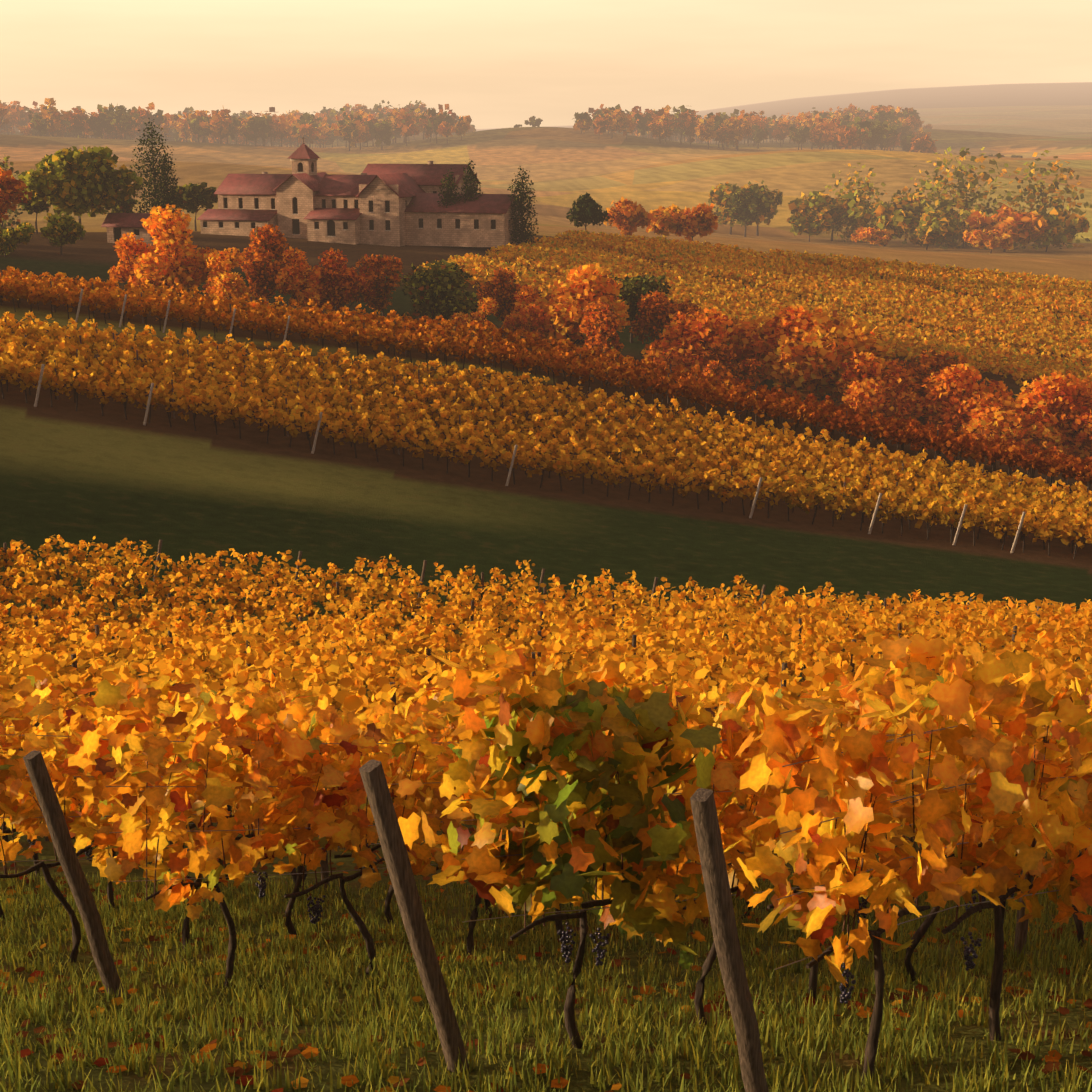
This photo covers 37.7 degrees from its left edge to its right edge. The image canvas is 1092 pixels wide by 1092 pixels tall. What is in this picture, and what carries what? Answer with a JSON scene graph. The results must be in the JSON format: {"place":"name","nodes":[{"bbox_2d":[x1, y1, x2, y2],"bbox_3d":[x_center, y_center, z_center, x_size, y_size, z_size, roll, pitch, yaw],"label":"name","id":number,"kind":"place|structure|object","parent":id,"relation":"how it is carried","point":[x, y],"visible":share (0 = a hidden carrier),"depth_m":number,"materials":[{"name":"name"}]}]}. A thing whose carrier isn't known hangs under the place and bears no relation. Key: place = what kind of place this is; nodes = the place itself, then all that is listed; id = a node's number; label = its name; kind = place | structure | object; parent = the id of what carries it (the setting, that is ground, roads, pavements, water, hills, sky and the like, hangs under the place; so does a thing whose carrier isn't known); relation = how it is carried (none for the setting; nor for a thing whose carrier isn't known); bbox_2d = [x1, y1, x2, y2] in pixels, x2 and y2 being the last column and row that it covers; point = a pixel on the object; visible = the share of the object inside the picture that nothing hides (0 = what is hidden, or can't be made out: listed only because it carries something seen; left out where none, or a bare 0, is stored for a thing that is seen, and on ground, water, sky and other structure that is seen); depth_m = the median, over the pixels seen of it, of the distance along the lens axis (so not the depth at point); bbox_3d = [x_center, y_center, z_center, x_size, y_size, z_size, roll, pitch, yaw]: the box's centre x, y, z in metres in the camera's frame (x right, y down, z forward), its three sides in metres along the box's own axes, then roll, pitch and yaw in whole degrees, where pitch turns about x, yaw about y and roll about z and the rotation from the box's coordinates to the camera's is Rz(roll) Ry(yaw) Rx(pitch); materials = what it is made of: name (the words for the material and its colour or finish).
{"place":"outdoors","nodes":[
{"label":"outdoors","id":0,"kind":"place"},
{"bbox_2d":[27,837,1019,1003],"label":"grape clusters","id":1,"kind":"object","parent":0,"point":[566,950],"visible":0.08,"depth_m":9.48,"materials":[{"name":"purple food"}]},
{"bbox_2d":[0,721,1089,969],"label":"vineyard wires","id":2,"kind":"object","parent":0,"point":[608,809],"visible":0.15,"depth_m":9.84,"materials":[{"name":"grey metal"}]},
{"bbox_2d":[0,82,1091,1091],"bbox_3d":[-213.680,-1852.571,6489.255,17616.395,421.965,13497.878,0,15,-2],"label":"ground","id":3,"kind":"structure","parent":0,"point":[87,472],"depth_m":78.30,"materials":[{"name":"green plant"}]},
{"bbox_2d":[106,227,153,245],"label":"shed walls","id":4,"kind":"structure","parent":3,"relation":"on","point":[144,234],"depth_m":212.02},
{"bbox_2d":[101,213,151,227],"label":"shed roof","id":5,"kind":"structure","parent":4,"relation":"on","point":[131,220],"depth_m":212.41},
{"bbox_2d":[114,228,138,241],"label":"garden shed openings","id":6,"kind":"object","parent":4,"relation":"in","point":[117,233],"visible":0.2,"depth_m":212.54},
{"bbox_2d":[200,158,520,247],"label":"building walls","id":7,"kind":"structure","parent":3,"relation":"on","point":[404,229],"depth_m":226.65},
{"bbox_2d":[202,137,495,236],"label":"winery trim","id":8,"kind":"structure","parent":7,"relation":"attached to","point":[342,229],"depth_m":230.69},
{"bbox_2d":[203,162,515,235],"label":"windows","id":9,"kind":"structure","parent":7,"relation":"in","point":[330,226],"depth_m":228.08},
{"bbox_2d":[197,143,523,220],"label":"winery roofs","id":10,"kind":"structure","parent":7,"relation":"on","point":[408,179],"depth_m":230.92,"materials":[{"name":"red tile"}]},
{"bbox_2d":[0,294,1090,1087],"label":"vine trunks","id":11,"kind":"object","parent":3,"relation":"on","point":[810,966],"visible":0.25,"depth_m":12.23,"materials":[{"name":"brown wood"}]},
{"bbox_2d":[0,634,1091,986],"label":"vine leaves","id":12,"kind":"object","parent":3,"relation":"on","point":[556,752],"visible":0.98,"depth_m":9.27,"materials":[{"name":"orange plant"}]},
{"bbox_2d":[0,858,1091,1091],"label":"grass tufts","id":13,"kind":"object","parent":3,"relation":"on","point":[398,992],"visible":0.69,"depth_m":11.31,"materials":[{"name":"green plant"}]},
{"bbox_2d":[0,266,1091,548],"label":"grapevine rows","id":14,"kind":"object","parent":3,"relation":"on","point":[1032,498],"visible":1,"depth_m":92.74,"materials":[{"name":"orange plant"}]},
{"bbox_2d":[0,535,1091,828],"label":"vineyard rows","id":15,"kind":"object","parent":3,"relation":"on","point":[1062,637],"depth_m":38.83,"materials":[{"name":"orange plant"}]},
{"bbox_2d":[1,271,1090,1091],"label":"vineyard posts","id":16,"kind":"object","parent":3,"relation":"on","point":[715,879],"visible":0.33,"depth_m":8.81,"materials":[{"name":"brown wood"}]},
{"bbox_2d":[0,823,1091,1091],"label":"fallen leaves","id":17,"kind":"object","parent":3,"relation":"on","point":[1052,1061],"visible":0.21,"depth_m":10.98,"materials":[{"name":"orange plant"}]},
{"bbox_2d":[414,230,1091,385],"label":"vineyard","id":18,"kind":"object","parent":3,"relation":"on","point":[843,286],"visible":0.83,"depth_m":210.76,"materials":[{"name":"orange plant"}]},
{"bbox_2d":[0,98,1091,464],"bbox_3d":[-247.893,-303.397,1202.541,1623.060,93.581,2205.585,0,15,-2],"label":"tree","id":19,"kind":"object","parent":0,"point":[800,346],"depth_m":201.28,"materials":[{"name":"orange plant"}]},
{"bbox_2d":[0,0,1091,128],"label":"sky","id":20,"kind":"structure","parent":0,"point":[497,63],"materials":[{"name":"beige"}]}
]}

